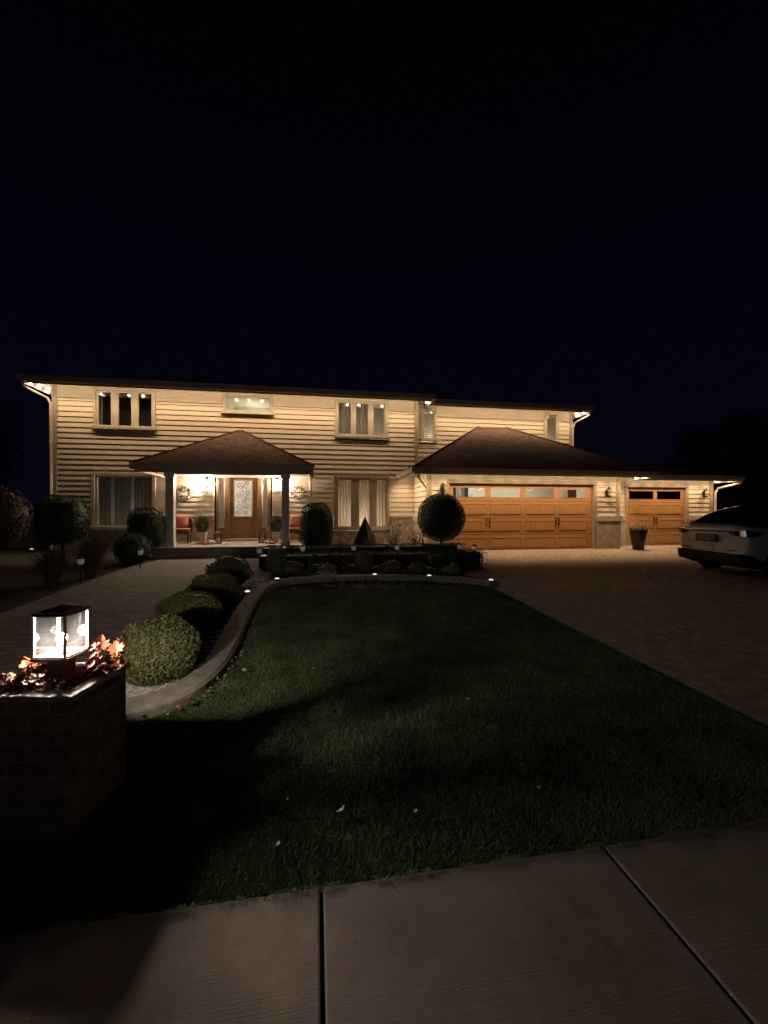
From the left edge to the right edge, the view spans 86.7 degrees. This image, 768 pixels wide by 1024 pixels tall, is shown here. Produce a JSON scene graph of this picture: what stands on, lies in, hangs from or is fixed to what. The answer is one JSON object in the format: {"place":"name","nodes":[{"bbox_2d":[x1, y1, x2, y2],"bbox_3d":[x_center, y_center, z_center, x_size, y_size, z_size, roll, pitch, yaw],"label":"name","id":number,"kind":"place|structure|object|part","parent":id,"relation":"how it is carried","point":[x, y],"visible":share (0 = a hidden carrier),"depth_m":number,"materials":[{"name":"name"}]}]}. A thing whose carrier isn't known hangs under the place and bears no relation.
{"place":"outdoors","nodes":[
{"label":"outdoors","id":0,"kind":"place"},
{"bbox_2d":[29,687,67,694],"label":"twigs","id":1,"kind":"object","parent":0,"point":[46,690],"visible":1,"depth_m":1.94,"materials":[{"name":"brown plant"}]},
{"bbox_2d":[20,546,78,587],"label":"ornamental grass","id":2,"kind":"object","parent":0,"point":[51,568],"depth_m":7.24,"materials":[{"name":"red plant"}]},
{"bbox_2d":[64,535,115,578],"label":"ornamental grass","id":3,"kind":"object","parent":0,"point":[92,554],"depth_m":8.05,"materials":[{"name":"red plant"}]},
{"bbox_2d":[206,539,214,543],"bbox_3d":[-5.080,0.868,11.931,0.238,0.164,0.238,0,0,-32],"label":"pumpkin","id":4,"kind":"object","parent":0,"point":[210,541],"visible":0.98,"depth_m":11.85,"materials":[{"name":"white plant"}]},
{"bbox_2d":[0,821,767,1023],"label":"sidewalk","id":5,"kind":"structure","parent":0,"point":[662,930],"depth_m":1.42,"materials":[{"name":"concrete"}]},
{"bbox_2d":[0,817,767,943],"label":"edge grass","id":6,"kind":"structure","parent":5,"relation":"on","point":[183,908],"depth_m":1.68,"materials":[{"name":"green plant"}]},
{"bbox_2d":[0,581,767,935],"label":"lawn grass","id":7,"kind":"structure","parent":0,"point":[420,670],"depth_m":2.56,"materials":[{"name":"green plant"}]},
{"bbox_2d":[131,579,356,723],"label":"leaf litter","id":8,"kind":"object","parent":7,"relation":"on","point":[177,706],"visible":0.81,"depth_m":3.55,"materials":[{"name":"brown plant"}]},
{"bbox_2d":[277,568,476,589],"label":"bed stones","id":9,"kind":"object","parent":7,"relation":"on","point":[305,573],"visible":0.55,"depth_m":7.81,"materials":[{"name":"grey stone"}]},
{"bbox_2d":[0,518,767,1023],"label":"ground","id":10,"kind":"structure","parent":0,"point":[12,552],"depth_m":3.77,"materials":[{"name":"soil"}]},
{"bbox_2d":[0,403,29,484],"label":"tree","id":11,"kind":"object","parent":10,"relation":"on","point":[7,447],"visible":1,"depth_m":22.00,"materials":[{"name":"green plant"}]},
{"bbox_2d":[0,662,129,841],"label":"lamp pillar","id":12,"kind":"structure","parent":10,"relation":"on","point":[62,767],"depth_m":1.91,"materials":[{"name":"brick"}]},
{"bbox_2d":[0,670,112,708],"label":"dry leaves","id":13,"kind":"object","parent":12,"relation":"on","point":[32,679],"visible":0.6,"depth_m":1.96,"materials":[{"name":"brown plant"}]},
{"bbox_2d":[29,604,90,690],"bbox_3d":[-1.675,0.708,2.115,0.180,0.455,0.180,0,0,0],"label":"post lamp","id":14,"kind":"object","parent":12,"relation":"on","point":[61,658],"visible":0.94,"depth_m":2.07,"materials":[{"name":"brown metal"}]},
{"bbox_2d":[0,637,126,705],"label":"flowers","id":15,"kind":"object","parent":12,"relation":"on","point":[100,670],"visible":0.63,"depth_m":2.14,"materials":[{"name":"red plant"}]},
{"bbox_2d":[18,659,31,668],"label":"maple leaf","id":16,"kind":"object","parent":15,"relation":"on","point":[24,664],"visible":0.91,"depth_m":2.06,"materials":[{"name":"orange plant"}]},
{"bbox_2d":[89,634,110,654],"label":"maple leaf","id":17,"kind":"object","parent":15,"relation":"on","point":[103,644],"visible":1,"depth_m":2.17,"materials":[{"name":"orange plant"}]},
{"bbox_2d":[108,641,124,655],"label":"maple leaf","id":18,"kind":"object","parent":15,"relation":"on","point":[116,647],"visible":0.98,"depth_m":2.25,"materials":[{"name":"orange plant"}]},
{"bbox_2d":[0,556,151,612],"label":"side bed","id":19,"kind":"object","parent":10,"relation":"on","point":[22,581],"depth_m":8.00,"materials":[{"name":"brown soil"}]},
{"bbox_2d":[0,486,34,546],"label":"red shrub","id":20,"kind":"object","parent":19,"relation":"on","point":[14,515],"visible":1,"depth_m":7.83,"materials":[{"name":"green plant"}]},
{"bbox_2d":[30,494,89,555],"bbox_3d":[-7.934,0.410,10.050,1.134,1.699,1.159,0,0,-9],"label":"clipped shrub","id":21,"kind":"object","parent":19,"relation":"on","point":[62,519],"visible":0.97,"depth_m":9.72,"materials":[{"name":"green plant"}]},
{"bbox_2d":[76,556,85,581],"bbox_3d":[-5.782,1.099,7.760,0.150,0.505,0.150,0,0,-9],"label":"solar light","id":22,"kind":"object","parent":19,"relation":"on","point":[80,559],"visible":0.98,"depth_m":7.73,"materials":[{"name":"black metal"}]},
{"bbox_2d":[113,531,152,563],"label":"clipped shrub","id":23,"kind":"object","parent":19,"relation":"on","point":[127,545],"visible":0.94,"depth_m":9.78,"materials":[{"name":"green plant"}]},
{"bbox_2d":[126,507,166,550],"bbox_3d":[-6.397,0.553,10.996,0.991,1.407,0.934,0,0,-9],"label":"clipped shrub","id":24,"kind":"object","parent":19,"relation":"on","point":[149,522],"visible":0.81,"depth_m":10.73,"materials":[{"name":"green plant"}]},
{"bbox_2d":[0,557,237,684],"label":"walkway","id":25,"kind":"structure","parent":10,"relation":"on","point":[118,602],"depth_m":5.91,"materials":[{"name":"grey concrete"}]},
{"bbox_2d":[137,548,143,568],"bbox_3d":[-5.463,1.058,9.130,0.150,0.505,0.150,0,0,-9],"label":"solar light","id":26,"kind":"object","parent":25,"relation":"on","point":[140,551],"visible":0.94,"depth_m":9.10,"materials":[{"name":"black metal"}]},
{"bbox_2d":[101,557,472,691],"bbox_3d":[-0.649,1.362,7.764,5.456,0.278,8.768,0,0,-9],"label":"mulch bed","id":27,"kind":"object","parent":10,"relation":"on","point":[253,563],"visible":0.05,"depth_m":8.09,"materials":[{"name":"brown soil"}]},
{"bbox_2d":[116,613,201,686],"bbox_3d":[-1.979,1.213,3.583,0.713,0.596,0.696,0,0,-9],"label":"boxwood","id":28,"kind":"object","parent":27,"relation":"on","point":[164,648],"visible":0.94,"depth_m":3.42,"materials":[{"name":"green plant"}]},
{"bbox_2d":[154,589,222,631],"bbox_3d":[-2.381,1.213,4.989,0.788,0.504,0.716,0,0,-9],"label":"boxwood","id":29,"kind":"object","parent":27,"relation":"on","point":[198,610],"visible":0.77,"depth_m":4.81,"materials":[{"name":"green plant"}]},
{"bbox_2d":[126,578,268,696],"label":"river gravel","id":30,"kind":"structure","parent":27,"relation":"on","point":[136,690],"depth_m":3.87,"materials":[{"name":"grey gravel"}]},
{"bbox_2d":[185,571,241,606],"bbox_3d":[-2.553,1.166,6.107,0.830,0.528,0.779,0,0,-9],"label":"boxwood","id":31,"kind":"object","parent":27,"relation":"on","point":[222,587],"visible":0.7,"depth_m":5.94,"materials":[{"name":"green plant"}]},
{"bbox_2d":[204,553,253,586],"bbox_3d":[-2.764,1.060,7.268,0.852,0.664,0.885,0,0,-9],"label":"boxwood","id":32,"kind":"object","parent":27,"relation":"on","point":[239,569],"visible":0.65,"depth_m":7.09,"materials":[{"name":"green plant"}]},
{"bbox_2d":[256,547,262,567],"bbox_3d":[-2.897,1.061,9.454,0.150,0.505,0.150,0,0,-9],"label":"solar light","id":33,"kind":"object","parent":27,"relation":"on","point":[259,550],"visible":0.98,"depth_m":9.42,"materials":[{"name":"black metal"}]},
{"bbox_2d":[267,546,286,574],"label":"clipped shrub","id":34,"kind":"object","parent":27,"relation":"on","point":[276,559],"visible":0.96,"depth_m":8.51,"materials":[{"name":"green plant"}]},
{"bbox_2d":[283,559,304,574],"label":"plant","id":35,"kind":"object","parent":27,"relation":"on","point":[293,567],"visible":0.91,"depth_m":8.57,"materials":[{"name":"green plant"}]},
{"bbox_2d":[300,545,305,551],"bbox_3d":[-1.982,1.051,9.909,0.150,0.505,0.150,0,0,-9],"label":"solar light","id":36,"kind":"object","parent":27,"relation":"on","point":[302,548],"visible":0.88,"depth_m":9.87,"materials":[{"name":"black metal"}]},
{"bbox_2d":[300,502,332,546],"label":"clipped shrub","id":37,"kind":"object","parent":27,"relation":"on","point":[316,522],"visible":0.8,"depth_m":11.23,"materials":[{"name":"green plant"}]},
{"bbox_2d":[309,570,338,574],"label":"flower clump","id":38,"kind":"object","parent":27,"relation":"on","point":[326,573],"visible":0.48,"depth_m":8.30,"materials":[{"name":"white plant"}]},
{"bbox_2d":[317,562,337,574],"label":"plant","id":39,"kind":"object","parent":27,"relation":"on","point":[327,567],"visible":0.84,"depth_m":8.53,"materials":[{"name":"green plant"}]},
{"bbox_2d":[337,563,354,569],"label":"flower clump","id":40,"kind":"object","parent":27,"relation":"on","point":[349,565],"visible":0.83,"depth_m":9.31,"materials":[{"name":"white plant"}]},
{"bbox_2d":[354,550,373,572],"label":"clipped shrub","id":41,"kind":"object","parent":27,"relation":"on","point":[364,561],"visible":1,"depth_m":8.88,"materials":[{"name":"green plant"}]},
{"bbox_2d":[353,517,375,545],"bbox_3d":[-0.556,0.702,11.540,0.662,1.136,0.650,0,0,35],"label":"pyramid ornament","id":42,"kind":"object","parent":27,"relation":"on","point":[363,532],"visible":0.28,"depth_m":11.49,"materials":[{"name":"brown metal"}]},
{"bbox_2d":[262,543,469,553],"bbox_3d":[-0.388,1.058,10.629,5.427,0.486,0.516,0,0,-9],"label":"hedge","id":43,"kind":"object","parent":27,"relation":"on","point":[360,547],"visible":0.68,"depth_m":10.49,"materials":[{"name":"green plant"}]},
{"bbox_2d":[362,535,374,544],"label":"leafy plant","id":44,"kind":"object","parent":27,"relation":"on","point":[370,542],"visible":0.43,"depth_m":11.12,"materials":[{"name":"green plant"}]},
{"bbox_2d":[260,549,487,569],"bbox_3d":[-0.151,1.124,9.858,5.533,0.402,0.632,0,0,-9],"label":"hedge","id":45,"kind":"object","parent":27,"relation":"on","point":[404,557],"visible":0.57,"depth_m":9.58,"materials":[{"name":"green plant"}]},
{"bbox_2d":[380,559,403,573],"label":"plant","id":46,"kind":"object","parent":27,"relation":"on","point":[390,566],"visible":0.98,"depth_m":8.83,"materials":[{"name":"green plant"}]},
{"bbox_2d":[383,518,405,543],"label":"leafy plant","id":47,"kind":"object","parent":27,"relation":"on","point":[392,539],"visible":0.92,"depth_m":11.54,"materials":[{"name":"green plant"}]},
{"bbox_2d":[408,530,424,544],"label":"leafy plant","id":48,"kind":"object","parent":27,"relation":"on","point":[414,539],"visible":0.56,"depth_m":11.46,"materials":[{"name":"green plant"}]},
{"bbox_2d":[409,561,426,572],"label":"plant","id":49,"kind":"object","parent":27,"relation":"on","point":[415,567],"visible":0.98,"depth_m":8.84,"materials":[{"name":"green plant"}]},
{"bbox_2d":[424,564,440,571],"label":"flower clump","id":50,"kind":"object","parent":27,"relation":"on","point":[428,568],"visible":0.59,"depth_m":8.96,"materials":[{"name":"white plant"}]},
{"bbox_2d":[441,562,461,575],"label":"plant","id":51,"kind":"object","parent":27,"relation":"on","point":[453,569],"visible":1,"depth_m":8.55,"materials":[{"name":"green plant"}]},
{"bbox_2d":[424,551,483,570],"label":"hedge","id":52,"kind":"object","parent":27,"relation":"on","point":[464,560],"visible":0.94,"depth_m":9.30,"materials":[{"name":"green plant"}]},
{"bbox_2d":[126,574,497,723],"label":"garden curb","id":53,"kind":"structure","parent":10,"relation":"on","point":[216,662],"depth_m":4.14,"materials":[{"name":"concrete"}]},
{"bbox_2d":[16,373,746,557],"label":"house","id":54,"kind":"structure","parent":10,"relation":"on","point":[120,448],"depth_m":13.35,"materials":[{"name":"beige wood"}]},
{"bbox_2d":[89,472,155,529],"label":"window","id":55,"kind":"structure","parent":54,"relation":"in","point":[113,495],"depth_m":12.92,"materials":[{"name":"clear glass"}]},
{"bbox_2d":[91,387,156,430],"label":"window","id":56,"kind":"structure","parent":54,"relation":"in","point":[112,408],"depth_m":12.88,"materials":[{"name":"clear glass"}]},
{"bbox_2d":[176,485,192,502],"bbox_3d":[-6.381,-0.568,13.016,0.620,0.593,0.148,0,0,-9],"label":"wreath","id":57,"kind":"object","parent":54,"relation":"attached to","point":[179,497],"visible":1,"depth_m":12.99,"materials":[{"name":"white plant"}]},
{"bbox_2d":[176,517,193,542],"bbox_3d":[-6.219,0.540,12.499,0.700,0.821,0.635,0,0,-15],"label":"porch chair","id":58,"kind":"object","parent":54,"relation":"on","point":[188,531],"visible":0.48,"depth_m":12.33,"materials":[{"name":"wicker"}]},
{"bbox_2d":[176,515,188,527],"bbox_3d":[-6.236,0.290,12.510,0.420,0.420,0.151,0,-14,-21],"label":"pillow","id":59,"kind":"object","parent":58,"relation":"on","point":[182,521],"visible":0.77,"depth_m":12.47,"materials":[{"name":"orange fabric"}]},
{"bbox_2d":[195,515,208,542],"bbox_3d":[-5.519,0.517,12.366,0.443,0.865,0.416,0,0,-39],"label":"potted evergreen","id":60,"kind":"object","parent":54,"relation":"on","point":[202,535],"visible":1,"depth_m":12.28,"materials":[{"name":"green plant"}]},
{"bbox_2d":[204,476,208,486],"bbox_3d":[-5.713,-0.975,13.113,0.180,0.370,0.220,0,0,-9],"label":"wall lantern","id":61,"kind":"object","parent":54,"relation":"attached to","point":[207,482],"depth_m":13.08,"materials":[{"name":"white glass"}]},
{"bbox_2d":[214,531,221,543],"bbox_3d":[-5.017,0.723,12.296,0.200,0.454,0.200,0,0,-9],"label":"floor lantern","id":62,"kind":"object","parent":54,"relation":"on","point":[217,532],"visible":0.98,"depth_m":12.23,"materials":[{"name":"black metal"}]},
{"bbox_2d":[230,478,256,537],"bbox_3d":[-4.619,-0.132,13.385,0.862,1.996,0.141,0,0,-9],"label":"front door","id":63,"kind":"structure","parent":54,"relation":"in","point":[243,491],"depth_m":13.41,"materials":[{"name":"brown wood"}]},
{"bbox_2d":[221,392,273,415],"bbox_3d":[-4.649,-3.567,14.384,1.677,0.740,2.100,0,0,-9],"label":"window","id":64,"kind":"structure","parent":54,"relation":"in","point":[232,403],"depth_m":13.52,"materials":[{"name":"beige glass"}]},
{"bbox_2d":[258,528,265,542],"bbox_3d":[-3.742,0.723,12.507,0.200,0.454,0.200,0,0,-9],"label":"floor lantern","id":65,"kind":"object","parent":54,"relation":"on","point":[263,539],"visible":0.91,"depth_m":12.47,"materials":[{"name":"black metal"}]},
{"bbox_2d":[270,515,281,542],"bbox_3d":[-3.380,0.519,12.720,0.424,0.861,0.402,0,0,-32],"label":"potted evergreen","id":66,"kind":"object","parent":54,"relation":"on","point":[276,520],"visible":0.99,"depth_m":12.63,"materials":[{"name":"green plant"}]},
{"bbox_2d":[274,477,278,486],"bbox_3d":[-3.554,-1.000,13.470,0.180,0.370,0.220,0,0,-9],"label":"wall lantern","id":67,"kind":"object","parent":54,"relation":"attached to","point":[276,479],"depth_m":13.44,"materials":[{"name":"white glass"}]},
{"bbox_2d":[289,517,301,541],"bbox_3d":[-2.884,0.540,13.001,0.700,0.821,0.635,0,0,-1],"label":"porch chair","id":68,"kind":"object","parent":54,"relation":"on","point":[294,530],"visible":0.2,"depth_m":12.70,"materials":[{"name":"wicker"}]},
{"bbox_2d":[289,515,302,527],"bbox_3d":[-2.812,0.290,13.016,0.420,0.420,0.151,0,-14,2],"label":"pillow","id":69,"kind":"object","parent":68,"relation":"on","point":[294,521],"visible":0.84,"depth_m":12.95,"materials":[{"name":"orange fabric"}]},
{"bbox_2d":[290,485,306,501],"bbox_3d":[-2.848,-0.640,13.602,0.557,0.594,0.151,0,0,-9],"label":"wreath","id":70,"kind":"object","parent":54,"relation":"attached to","point":[296,497],"visible":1,"depth_m":13.58,"materials":[{"name":"white plant"}]},
{"bbox_2d":[333,475,389,530],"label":"window","id":71,"kind":"structure","parent":54,"relation":"in","point":[355,498],"depth_m":14.10,"materials":[{"name":"clear glass"}]},
{"bbox_2d":[334,399,389,440],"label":"window","id":72,"kind":"structure","parent":54,"relation":"in","point":[362,420],"depth_m":14.11,"materials":[{"name":"beige glass"}]},
{"bbox_2d":[420,407,437,443],"bbox_3d":[1.546,-3.221,15.511,0.651,1.282,1.300,0,0,-9],"label":"window","id":73,"kind":"structure","parent":54,"relation":"in","point":[428,415],"depth_m":14.97,"materials":[{"name":"beige glass"}]},
{"bbox_2d":[440,482,445,492],"bbox_3d":[1.811,-0.747,12.483,0.180,0.370,0.220,0,0,-9],"label":"wall lantern","id":74,"kind":"object","parent":54,"relation":"attached to","point":[442,486],"depth_m":12.54,"materials":[{"name":"brown metal"}]},
{"bbox_2d":[453,488,460,496],"bbox_3d":[2.836,0.029,15.873,0.220,2.357,0.406,0,0,-9],"label":"storage cabinet","id":75,"kind":"object","parent":54,"relation":"in","point":[456,492],"depth_m":15.68,"materials":[{"name":"black metal"}]},
{"bbox_2d":[464,488,472,496],"bbox_3d":[3.329,0.029,15.955,0.220,2.357,0.406,0,0,-9],"label":"storage cabinet","id":76,"kind":"object","parent":54,"relation":"in","point":[468,492],"depth_m":15.77,"materials":[{"name":"metal"}]},
{"bbox_2d":[449,483,591,549],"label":"garage door","id":77,"kind":"structure","parent":54,"relation":"in","point":[498,516],"depth_m":13.17,"materials":[{"name":"brown wood"}]},
{"bbox_2d":[544,411,560,442],"bbox_3d":[6.384,-3.278,16.312,0.683,1.263,1.300,0,0,-9],"label":"window","id":78,"kind":"structure","parent":54,"relation":"in","point":[551,419],"depth_m":15.77,"materials":[{"name":"beige glass"}]},
{"bbox_2d":[563,490,575,497],"bbox_3d":[6.823,0.199,14.962,0.350,2.017,0.306,0,0,-9],"label":"storage cabinet","id":79,"kind":"object","parent":54,"relation":"in","point":[569,493],"visible":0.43,"depth_m":14.83,"materials":[{"name":"wood"}]},
{"bbox_2d":[605,487,611,496],"bbox_3d":[7.401,-0.668,13.409,0.180,0.370,0.220,0,0,-9],"label":"wall lantern","id":80,"kind":"object","parent":54,"relation":"attached to","point":[606,491],"depth_m":13.45,"materials":[{"name":"brown metal"}]},
{"bbox_2d":[628,487,683,544],"bbox_3d":[9.939,0.153,14.905,2.440,2.112,0.098,0,0,-9],"label":"garage door","id":81,"kind":"structure","parent":54,"relation":"in","point":[661,510],"depth_m":14.93,"materials":[{"name":"brown wood"}]},
{"bbox_2d":[702,488,709,497],"bbox_3d":[11.918,-0.720,15.049,0.180,0.370,0.220,0,0,-9],"label":"wall lantern","id":82,"kind":"object","parent":54,"relation":"attached to","point":[703,492],"depth_m":15.06,"materials":[{"name":"brown metal"}]},
{"bbox_2d":[471,545,681,550],"bbox_3d":[7.382,1.213,14.095,12.830,0.001,1.000,0,0,-9],"label":"driveway apron","id":83,"kind":"object","parent":10,"relation":"on","point":[646,546],"depth_m":14.31,"materials":[{"name":"beige concrete"}]},
{"bbox_2d":[656,461,767,511],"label":"neighbour house","id":84,"kind":"structure","parent":10,"relation":"on","point":[752,488],"depth_m":20.37,"materials":[{"name":"black"}]},
{"bbox_2d":[720,497,746,508],"bbox_3d":[17.208,-0.200,20.040,1.500,1.100,0.080,0,0,-9],"label":"window","id":85,"kind":"structure","parent":84,"relation":"in","point":[725,502],"depth_m":19.98,"materials":[{"name":"black glass"}]},
{"bbox_2d":[667,409,767,466],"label":"tree","id":86,"kind":"object","parent":10,"relation":"on","point":[696,443],"visible":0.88,"depth_m":32.99,"materials":[{"name":"green plant"}]},
{"bbox_2d":[0,0,767,517],"label":"sky","id":87,"kind":"structure","parent":0,"point":[533,201],"materials":[{"name":"black"}]},
{"bbox_2d":[417,493,465,543],"bbox_3d":[1.592,0.366,11.317,1.351,1.807,1.340,0,0,-9],"label":"topiary tree","id":88,"kind":"object","parent":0,"point":[441,517],"visible":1,"depth_m":10.91,"materials":[{"name":"green plant"}]},
{"bbox_2d":[461,547,767,725],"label":"driveway","id":89,"kind":"structure","parent":0,"point":[672,613],"depth_m":6.18,"materials":[{"name":"brown brick"}]},
{"bbox_2d":[628,525,649,549],"bbox_3d":[8.295,0.819,13.293,0.610,0.817,0.642,0,0,-9],"label":"tall urn","id":90,"kind":"object","parent":89,"relation":"on","point":[638,535],"visible":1,"depth_m":13.12,"materials":[{"name":"black ceramic"}]},
{"bbox_2d":[678,503,767,573],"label":"parked car","id":91,"kind":"object","parent":89,"relation":"on","point":[735,536],"visible":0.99,"depth_m":8.58,"materials":[{"name":"paint"}]},
{"bbox_3d":[9.024,0.077,9.018,3.590,0.640,1.660,0,0,-2],"label":"window glass","id":92,"kind":"part","parent":91,"relation":"part of","materials":[{"name":"black glass"}]}
]}

